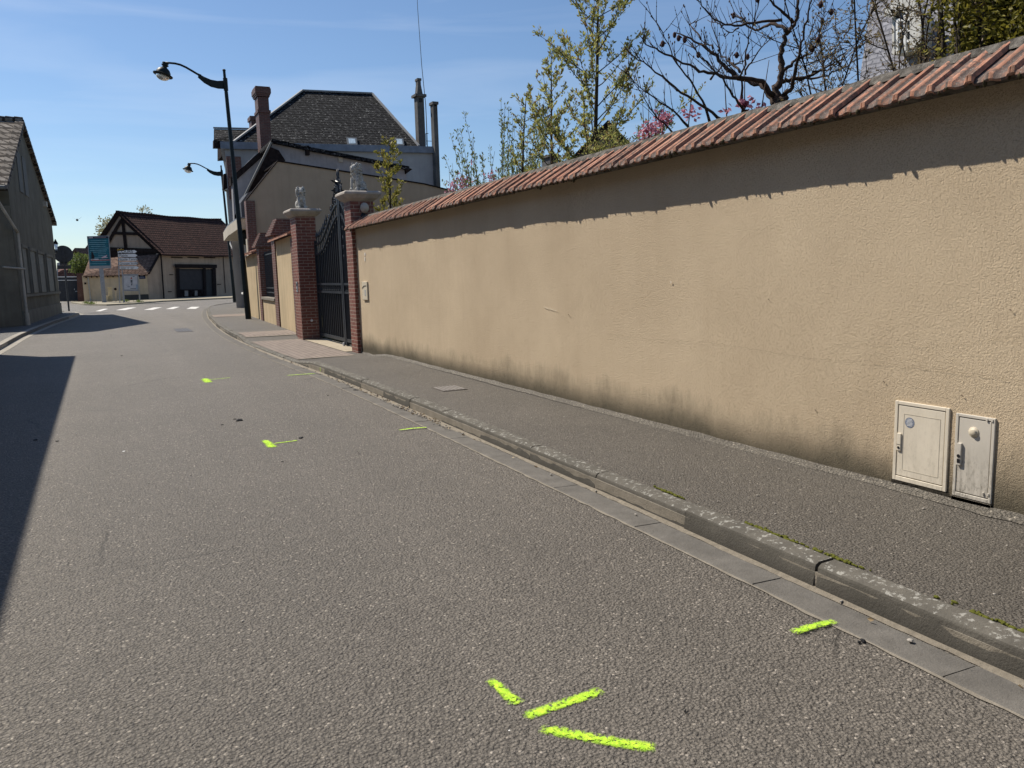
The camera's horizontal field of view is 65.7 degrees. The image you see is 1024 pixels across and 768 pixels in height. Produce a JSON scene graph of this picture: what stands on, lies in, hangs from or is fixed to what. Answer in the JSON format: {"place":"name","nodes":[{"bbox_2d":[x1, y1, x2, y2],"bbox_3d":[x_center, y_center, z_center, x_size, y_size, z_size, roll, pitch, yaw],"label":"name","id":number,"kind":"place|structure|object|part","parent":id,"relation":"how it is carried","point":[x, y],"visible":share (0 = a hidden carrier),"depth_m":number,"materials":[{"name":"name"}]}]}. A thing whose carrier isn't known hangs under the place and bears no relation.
{"place":"outdoors","nodes":[
{"label":"outdoors","id":0,"kind":"place"},
{"bbox_2d":[0,312,74,344],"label":"pavement","id":1,"kind":"structure","parent":0,"point":[6,332],"depth_m":27.48,"materials":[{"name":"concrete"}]},
{"bbox_2d":[0,205,25,327],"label":"side annex","id":2,"kind":"object","parent":1,"relation":"on","point":[10,310],"visible":0.94,"depth_m":28.32,"materials":[{"name":"grey paint"}]},
{"bbox_2d":[0,116,61,325],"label":"gabled house","id":3,"kind":"structure","parent":1,"relation":"on","point":[25,197],"depth_m":32.40,"materials":[{"name":"paint"}]},
{"bbox_2d":[21,244,32,293],"bbox_3d":[-18.789,-4.434,30.611,0.144,1.849,1.569,-5,9,-24],"label":"window","id":4,"kind":"structure","parent":3,"relation":"in","point":[24,248],"depth_m":30.85,"materials":[{"name":"grey glass"}]},
{"bbox_2d":[28,247,40,292],"bbox_3d":[-19.738,-4.684,32.696,0.144,1.818,2.090,-5,9,-24],"label":"window","id":5,"kind":"structure","parent":3,"relation":"in","point":[33,259],"depth_m":32.86,"materials":[{"name":"grey glass"}]},
{"bbox_2d":[36,250,48,291],"bbox_3d":[-20.840,-4.976,35.117,0.144,1.784,2.301,-5,9,-24],"label":"window","id":6,"kind":"structure","parent":3,"relation":"in","point":[40,255],"depth_m":35.29,"materials":[{"name":"grey glass"}]},
{"bbox_2d":[45,254,55,291],"bbox_3d":[-22.141,-5.321,37.975,0.144,1.744,2.670,-5,9,-24],"label":"window","id":7,"kind":"structure","parent":3,"relation":"in","point":[48,258],"depth_m":38.08,"materials":[{"name":"grey glass"}]},
{"bbox_2d":[54,239,57,253],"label":"wall lantern","id":8,"kind":"object","parent":3,"relation":"attached to","point":[55,244],"depth_m":40.82,"materials":[{"name":"white"}]},
{"bbox_2d":[55,245,72,310],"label":"road sign","id":9,"kind":"object","parent":1,"relation":"on","point":[63,255],"visible":0.81,"depth_m":43.41,"materials":[{"name":"grey metal"}]},
{"bbox_2d":[57,276,77,300],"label":"yard gate","id":10,"kind":"structure","parent":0,"point":[72,287],"depth_m":68.62,"materials":[{"name":"grey metal"}]},
{"bbox_2d":[83,299,143,303],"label":"grass","id":11,"kind":"structure","parent":0,"point":[91,302],"depth_m":59.36,"materials":[{"name":"green plant"}]},
{"bbox_2d":[60,295,232,305],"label":"pavement","id":12,"kind":"structure","parent":0,"point":[111,303],"depth_m":64.73,"materials":[{"name":"grey concrete"}]},
{"bbox_2d":[68,252,88,275],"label":"green bush","id":13,"kind":"object","parent":12,"relation":"on","point":[77,264],"visible":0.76,"depth_m":72.62,"materials":[{"name":"green plant"}]},
{"bbox_2d":[76,273,83,300],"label":"brick gate pier","id":14,"kind":"structure","parent":12,"relation":"on","point":[80,291],"depth_m":68.31,"materials":[{"name":"brown brick"}]},
{"bbox_2d":[87,236,110,301],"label":"billboard","id":15,"kind":"object","parent":12,"relation":"on","point":[99,252],"visible":0.98,"depth_m":61.94,"materials":[{"name":"teal metal"}]},
{"bbox_2d":[107,287,112,301],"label":"utility cabinet","id":16,"kind":"object","parent":12,"relation":"on","point":[110,297],"visible":0.92,"depth_m":64.79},
{"bbox_2d":[82,252,164,301],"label":"wall","id":17,"kind":"structure","parent":12,"relation":"on","point":[149,268],"depth_m":68.60,"materials":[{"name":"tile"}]},
{"bbox_2d":[117,248,139,302],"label":"direction sign","id":18,"kind":"object","parent":12,"relation":"on","point":[121,255],"visible":1,"depth_m":59.29,"materials":[{"name":"grey metal"}]},
{"bbox_2d":[122,274,140,301],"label":"notice board","id":19,"kind":"object","parent":12,"relation":"on","point":[131,282],"visible":0.88,"depth_m":61.34,"materials":[{"name":"grey metal"}]},
{"bbox_2d":[100,210,234,298],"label":"half timbered barn","id":20,"kind":"structure","parent":12,"relation":"on","point":[194,256],"depth_m":73.84,"materials":[{"name":"paint"}]},
{"bbox_2d":[180,271,202,288],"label":"roller door","id":21,"kind":"structure","parent":20,"relation":"in","point":[188,279],"depth_m":74.22,"materials":[{"name":"grey metal"}]},
{"bbox_2d":[206,271,212,294],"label":"side door","id":22,"kind":"structure","parent":20,"relation":"in","point":[209,283],"depth_m":76.52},
{"bbox_2d":[322,324,351,344],"bbox_3d":[12.392,-3.124,30.626,40.400,0.060,64.000,-5,9,-26],"label":"garden","id":23,"kind":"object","parent":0,"point":[324,337],"depth_m":19.16,"materials":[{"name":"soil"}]},
{"bbox_2d":[213,78,454,308],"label":"corner house","id":24,"kind":"structure","parent":23,"relation":"on","point":[311,142],"depth_m":39.97,"materials":[{"name":"beige paint"}]},
{"bbox_2d":[183,163,235,301],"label":"street lamp","id":25,"kind":"object","parent":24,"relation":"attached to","point":[187,169],"visible":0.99,"depth_m":50.91,"materials":[{"name":"black metal"}]},
{"bbox_2d":[242,230,246,244],"bbox_3d":[-11.224,-6.333,33.208,0.328,0.987,0.328,-5,9,-26],"label":"wall lantern","id":26,"kind":"object","parent":24,"relation":"attached to","point":[244,236],"depth_m":33.13,"materials":[{"name":"black metal"}]},
{"bbox_2d":[417,0,427,145],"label":"aerial mast","id":27,"kind":"object","parent":24,"relation":"attached to","point":[423,80],"visible":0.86,"depth_m":43.26,"materials":[{"name":"grey metal"}]},
{"bbox_2d":[371,135,405,211],"bbox_3d":[-2.758,-3.251,17.880,1.019,4.548,1.252,-5,9,-26],"label":"young tree","id":28,"kind":"object","parent":23,"relation":"on","point":[384,155],"visible":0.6,"depth_m":17.52,"materials":[{"name":"green plant"}]},
{"bbox_2d":[444,134,498,192],"bbox_3d":[-0.927,-3.317,18.058,0.586,4.546,2.672,-5,9,-26],"label":"blossom shrub","id":29,"kind":"object","parent":23,"relation":"on","point":[452,183],"visible":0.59,"depth_m":18.13,"materials":[{"name":"green plant"}]},
{"bbox_2d":[441,97,562,191],"bbox_3d":[-0.269,-3.652,17.959,2.690,5.194,2.856,0,8,13],"label":"wispy shrub","id":30,"kind":"object","parent":23,"relation":"on","point":[502,167],"visible":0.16,"depth_m":17.18,"materials":[{"name":"green plant"}]},
{"bbox_2d":[501,83,541,176],"bbox_3d":[0.251,-3.242,15.430,0.731,5.047,0.758,4,9,33],"label":"young tree","id":31,"kind":"object","parent":23,"relation":"on","point":[521,136],"visible":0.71,"depth_m":15.19,"materials":[{"name":"green plant"}]},
{"bbox_2d":[512,49,589,170],"bbox_3d":[0.802,-3.827,16.150,1.743,5.976,1.579,-5,9,-26],"label":"young tree","id":32,"kind":"object","parent":23,"relation":"on","point":[561,111],"visible":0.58,"depth_m":15.98,"materials":[{"name":"green plant"}]},
{"bbox_2d":[567,117,633,159],"bbox_3d":[1.480,-2.500,13.617,1.260,4.017,2.029,-5,9,-26],"label":"evergreen hedge","id":33,"kind":"object","parent":23,"relation":"on","point":[605,138],"visible":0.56,"depth_m":12.97,"materials":[{"name":"green plant"}]},
{"bbox_2d":[575,120,628,156],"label":"house","id":34,"kind":"structure","parent":23,"relation":"on","point":[605,125],"depth_m":28.48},
{"bbox_2d":[527,0,705,168],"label":"young tree","id":35,"kind":"object","parent":23,"relation":"on","point":[597,44],"visible":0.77,"depth_m":13.14,"materials":[{"name":"green plant"}]},
{"bbox_2d":[633,73,701,140],"bbox_3d":[2.021,-2.009,10.493,0.404,3.885,1.264,-5,9,-26],"label":"blossom shrub","id":36,"kind":"object","parent":23,"relation":"on","point":[648,129],"visible":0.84,"depth_m":10.35,"materials":[{"name":"pink plant"}]},
{"bbox_2d":[608,0,869,131],"bbox_3d":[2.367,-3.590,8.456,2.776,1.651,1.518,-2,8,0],"label":"bare tree","id":37,"kind":"object","parent":23,"relation":"on","point":[773,95],"visible":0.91,"depth_m":8.36,"materials":[{"name":"brown plant"}]},
{"bbox_2d":[718,58,768,115],"bbox_3d":[2.527,-1.656,8.674,0.238,3.659,0.670,-5,9,-26],"label":"blossom shrub","id":38,"kind":"object","parent":23,"relation":"on","point":[745,103],"visible":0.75,"depth_m":8.45,"materials":[{"name":"pink plant"}]},
{"bbox_2d":[737,0,1018,101],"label":"twiggy shrub","id":39,"kind":"object","parent":23,"relation":"on","point":[824,81],"visible":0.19,"depth_m":7.99,"materials":[{"name":"brown plant"}]},
{"bbox_2d":[860,0,954,79],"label":"slate house","id":40,"kind":"structure","parent":23,"relation":"on","point":[872,60],"depth_m":16.41,"materials":[{"name":"grey tile"}]},
{"bbox_2d":[821,0,1005,84],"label":"twiggy shrub","id":41,"kind":"object","parent":23,"relation":"on","point":[917,45],"visible":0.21,"depth_m":7.88,"materials":[{"name":"brown plant"}]},
{"bbox_2d":[915,0,1023,60],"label":"evergreen hedge","id":42,"kind":"object","parent":23,"relation":"on","point":[966,15],"visible":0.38,"depth_m":6.79,"materials":[{"name":"green plant"}]},
{"bbox_2d":[0,0,869,267],"label":"sky","id":43,"kind":"structure","parent":0,"point":[107,135],"materials":[{"name":"blue"}]},
{"bbox_2d":[0,298,1023,767],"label":"road","id":44,"kind":"structure","parent":0,"point":[140,578],"depth_m":3.63,"materials":[{"name":"grey asphalt"}]},
{"bbox_2d":[0,311,83,353],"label":"kerb","id":45,"kind":"structure","parent":44,"relation":"on","point":[4,346],"depth_m":24.57,"materials":[{"name":"concrete"}]},
{"bbox_2d":[58,269,74,286],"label":"yard shed","id":46,"kind":"structure","parent":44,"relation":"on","point":[60,272],"depth_m":79.69,"materials":[{"name":"red tile"}]},
{"bbox_2d":[93,204,152,235],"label":"tree","id":47,"kind":"object","parent":44,"relation":"on","point":[104,223],"visible":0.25,"depth_m":98.13,"materials":[{"name":"green plant"}]},
{"bbox_2d":[98,307,197,310],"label":"zebra crossing","id":48,"kind":"object","parent":44,"relation":"on","point":[151,308],"visible":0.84,"depth_m":47.09,"materials":[{"name":"white paint"}]},
{"bbox_2d":[174,328,191,331],"bbox_3d":[-10.500,-1.724,25.276,0.450,0.008,2.000,-5,9,-26],"label":"road grate","id":49,"kind":"object","parent":44,"relation":"on","point":[183,330],"visible":1,"depth_m":25.06,"materials":[{"name":"metal"}]},
{"bbox_2d":[263,440,275,446],"bbox_3d":[-2.272,0.556,7.404,0.119,0.001,0.407,-5,9,-26],"label":"paint mark","id":50,"kind":"object","parent":44,"relation":"on","point":[267,442],"visible":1,"depth_m":7.43,"materials":[{"name":"yellow paint"}]},
{"bbox_2d":[33,355,865,712],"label":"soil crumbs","id":51,"kind":"object","parent":44,"relation":"on","point":[355,389],"visible":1,"depth_m":7.13,"materials":[{"name":"brown soil"}]},
{"bbox_2d":[488,680,519,703],"bbox_3d":[-0.027,1.125,2.906,0.082,0.001,0.216,-5,9,-26],"label":"paint mark","id":52,"kind":"object","parent":44,"relation":"on","point":[504,691],"visible":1,"depth_m":2.90,"materials":[{"name":"yellow paint"}]},
{"bbox_2d":[21,339,1008,759],"bbox_3d":[-4.375,0.001,11.354,6.033,0.129,21.668,-5,9,-26],"label":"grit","id":53,"kind":"object","parent":44,"relation":"on","point":[595,491],"visible":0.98,"depth_m":7.90,"materials":[{"name":"grey gravel"}]},
{"bbox_2d":[525,689,599,717],"bbox_3d":[0.184,1.132,2.812,0.335,0.001,0.073,-6,9,-29],"label":"paint mark","id":54,"kind":"object","parent":44,"relation":"on","point":[541,711],"visible":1,"depth_m":2.81,"materials":[{"name":"yellow paint"}]},
{"bbox_2d":[542,726,653,750],"bbox_3d":[0.276,1.160,2.595,0.393,0.001,0.077,1,8,20],"label":"paint mark","id":55,"kind":"object","parent":44,"relation":"on","point":[604,739],"visible":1,"depth_m":2.59,"materials":[{"name":"yellow paint"}]},
{"bbox_2d":[202,308,1023,715],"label":"gutter","id":56,"kind":"object","parent":44,"relation":"on","point":[1004,692],"visible":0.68,"depth_m":3.86,"materials":[{"name":"concrete"}]},
{"bbox_2d":[202,311,1023,718],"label":"gutter joint","id":57,"kind":"object","parent":56,"relation":"on","point":[724,571],"visible":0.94,"depth_m":3.74,"materials":[{"name":"grey concrete"}]},
{"bbox_2d":[206,311,1023,686],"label":"gutter sand","id":58,"kind":"structure","parent":56,"relation":"on","point":[882,619],"depth_m":4.12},
{"bbox_2d":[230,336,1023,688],"bbox_3d":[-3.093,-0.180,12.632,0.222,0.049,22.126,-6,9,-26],"label":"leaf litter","id":59,"kind":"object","parent":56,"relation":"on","point":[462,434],"visible":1,"depth_m":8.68,"materials":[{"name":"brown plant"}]},
{"bbox_2d":[207,312,1022,659],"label":"kerb bedding","id":60,"kind":"object","parent":44,"relation":"on","point":[643,502],"visible":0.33,"depth_m":5.32,"materials":[{"name":"grey concrete"}]},
{"bbox_2d":[207,302,1023,678],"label":"kerb","id":61,"kind":"structure","parent":44,"relation":"on","point":[737,536],"depth_m":3.90,"materials":[{"name":"concrete"}]},
{"bbox_2d":[792,619,835,632],"bbox_3d":[1.271,1.020,3.339,0.247,0.001,0.067,-5,9,-23],"label":"paint mark","id":62,"kind":"object","parent":44,"relation":"on","point":[811,626],"visible":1,"depth_m":3.34,"materials":[{"name":"yellow paint"}]},
{"bbox_2d":[540,154,560,166],"bbox_3d":[1.110,-4.634,25.406,1.508,5.108,1.250,-5,9,-26],"label":"chimney stack","id":63,"kind":"object","parent":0,"point":[547,158],"visible":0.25,"depth_m":24.59,"materials":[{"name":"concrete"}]},
{"bbox_2d":[210,303,1023,628],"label":"pavement","id":64,"kind":"structure","parent":0,"point":[968,561],"depth_m":4.94,"materials":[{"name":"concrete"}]},
{"bbox_2d":[153,61,250,318],"bbox_3d":[-10.814,-6.624,27.795,2.599,8.798,0.640,-5,9,-26],"label":"street lamp","id":65,"kind":"object","parent":64,"relation":"on","point":[162,73],"visible":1,"depth_m":27.98,"materials":[{"name":"black metal"}]},
{"bbox_2d":[212,314,244,316],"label":"brick paving","id":66,"kind":"structure","parent":64,"relation":"on","point":[225,315],"depth_m":32.18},
{"bbox_2d":[239,330,295,336],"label":"brick paving","id":67,"kind":"structure","parent":64,"relation":"on","point":[266,333],"depth_m":20.79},
{"bbox_2d":[245,219,297,335],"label":"garden wall","id":68,"kind":"structure","parent":64,"relation":"on","point":[270,272],"depth_m":23.78,"materials":[{"name":"beige paint"}]},
{"bbox_2d":[283,208,322,339],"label":"gate pillar","id":69,"kind":"structure","parent":64,"relation":"on","point":[303,228],"depth_m":19.26,"materials":[{"name":"red brick"}]},
{"bbox_2d":[295,186,306,207],"bbox_3d":[-5.121,-4.518,19.253,0.286,0.558,0.366,-5,9,-24],"label":"lion statue","id":70,"kind":"object","parent":69,"relation":"on","point":[300,202],"visible":0.88,"depth_m":19.16,"materials":[{"name":"stone"}]},
{"bbox_2d":[253,339,352,358],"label":"brick paving","id":71,"kind":"structure","parent":64,"relation":"on","point":[298,348],"depth_m":16.82,"materials":[{"name":"brown brick"}]},
{"bbox_2d":[307,338,351,351],"bbox_3d":[-3.904,-0.896,17.806,0.690,0.001,3.800,-5,9,-26],"label":"threshold","id":72,"kind":"object","parent":64,"relation":"on","point":[338,345],"visible":0.73,"depth_m":17.82,"materials":[{"name":"beige stone"}]},
{"bbox_2d":[314,170,345,345],"bbox_3d":[-4.211,-2.817,18.105,0.212,3.775,2.464,-5,9,-26],"label":"iron gate leaf","id":73,"kind":"object","parent":72,"relation":"on","point":[328,266],"visible":0.93,"depth_m":18.11,"materials":[{"name":"grey metal"}]},
{"bbox_2d":[333,170,351,344],"bbox_3d":[-3.382,-2.631,16.486,0.248,3.740,1.297,-5,9,-26],"label":"iron gate leaf","id":74,"kind":"object","parent":72,"relation":"on","point":[344,267],"visible":0.43,"depth_m":16.87,"materials":[{"name":"black metal"}]},
{"bbox_2d":[335,190,381,352],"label":"gate pillar","id":75,"kind":"structure","parent":64,"relation":"on","point":[352,200],"depth_m":15.46,"materials":[{"name":"red brick"}]},
{"bbox_2d":[350,162,367,190],"bbox_3d":[-3.008,-4.026,15.453,0.289,0.563,0.369,2,9,25],"label":"lion statue","id":76,"kind":"object","parent":75,"relation":"on","point":[357,182],"visible":0.83,"depth_m":15.38,"materials":[{"name":"stone"}]},
{"bbox_2d":[360,202,368,216],"bbox_3d":[-2.845,-3.348,15.273,0.170,0.295,0.194,-5,9,-26],"label":"wall lamp","id":77,"kind":"object","parent":75,"relation":"attached to","point":[364,207],"visible":0.94,"depth_m":15.20,"materials":[{"name":"glass"}]},
{"bbox_2d":[432,385,465,391],"bbox_3d":[-0.773,0.052,9.806,0.320,0.008,0.400,-5,9,-26],"label":"pavement hatch","id":78,"kind":"object","parent":64,"relation":"on","point":[448,388],"visible":1,"depth_m":9.77,"materials":[{"name":"metal"}]},
{"bbox_2d":[344,36,1023,513],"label":"garden wall","id":79,"kind":"structure","parent":64,"relation":"on","point":[828,276],"depth_m":5.78,"materials":[{"name":"beige paint"}]},
{"bbox_2d":[362,282,368,299],"bbox_3d":[-2.781,-1.770,15.033,0.046,0.345,0.330,-5,9,-26],"label":"letter box","id":80,"kind":"object","parent":79,"relation":"attached to","point":[365,292],"visible":1,"depth_m":14.98,"materials":[{"name":"plastic"}]},
{"bbox_2d":[892,400,950,491],"bbox_3d":[2.466,0.368,4.785,0.030,0.500,0.360,-5,9,-26],"label":"meter cabinet","id":81,"kind":"object","parent":79,"relation":"attached to","point":[921,444],"visible":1,"depth_m":4.77,"materials":[{"name":"beige plastic"}]},
{"bbox_3d":[2.469,0.365,4.787,0.018,0.441,0.308,-5,9,-26],"label":"door","id":82,"kind":"part","parent":81,"relation":"part of","materials":[{"name":"beige plastic"}]},
{"bbox_2d":[951,413,996,507],"bbox_3d":[2.616,0.443,4.493,0.036,0.535,0.238,-5,9,-26],"label":"meter cabinet","id":83,"kind":"object","parent":79,"relation":"attached to","point":[974,455],"visible":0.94,"depth_m":4.48,"materials":[{"name":"plastic"}]},
{"bbox_3d":[2.620,0.415,4.492,0.016,0.436,0.186,-5,9,-26],"label":"door","id":84,"kind":"part","parent":83,"relation":"part of","materials":[{"name":"beige plastic"}]},
{"bbox_2d":[361,351,1023,524],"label":"mortar strip","id":85,"kind":"object","parent":64,"relation":"on","point":[991,512],"visible":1,"depth_m":5.79,"materials":[{"name":"grey concrete"}]},
{"bbox_2d":[653,485,1023,632],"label":"moss","id":86,"kind":"object","parent":64,"relation":"on","point":[973,611],"visible":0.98,"depth_m":3.80,"materials":[{"name":"green plant"}]},
{"label":"ground","id":87,"kind":"structure","parent":0,"visible":0},
{"bbox_2d":[57,248,87,275],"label":"house","id":88,"kind":"structure","parent":87,"relation":"on","point":[84,251],"depth_m":83.59,"materials":[{"name":"tile"}]}
]}

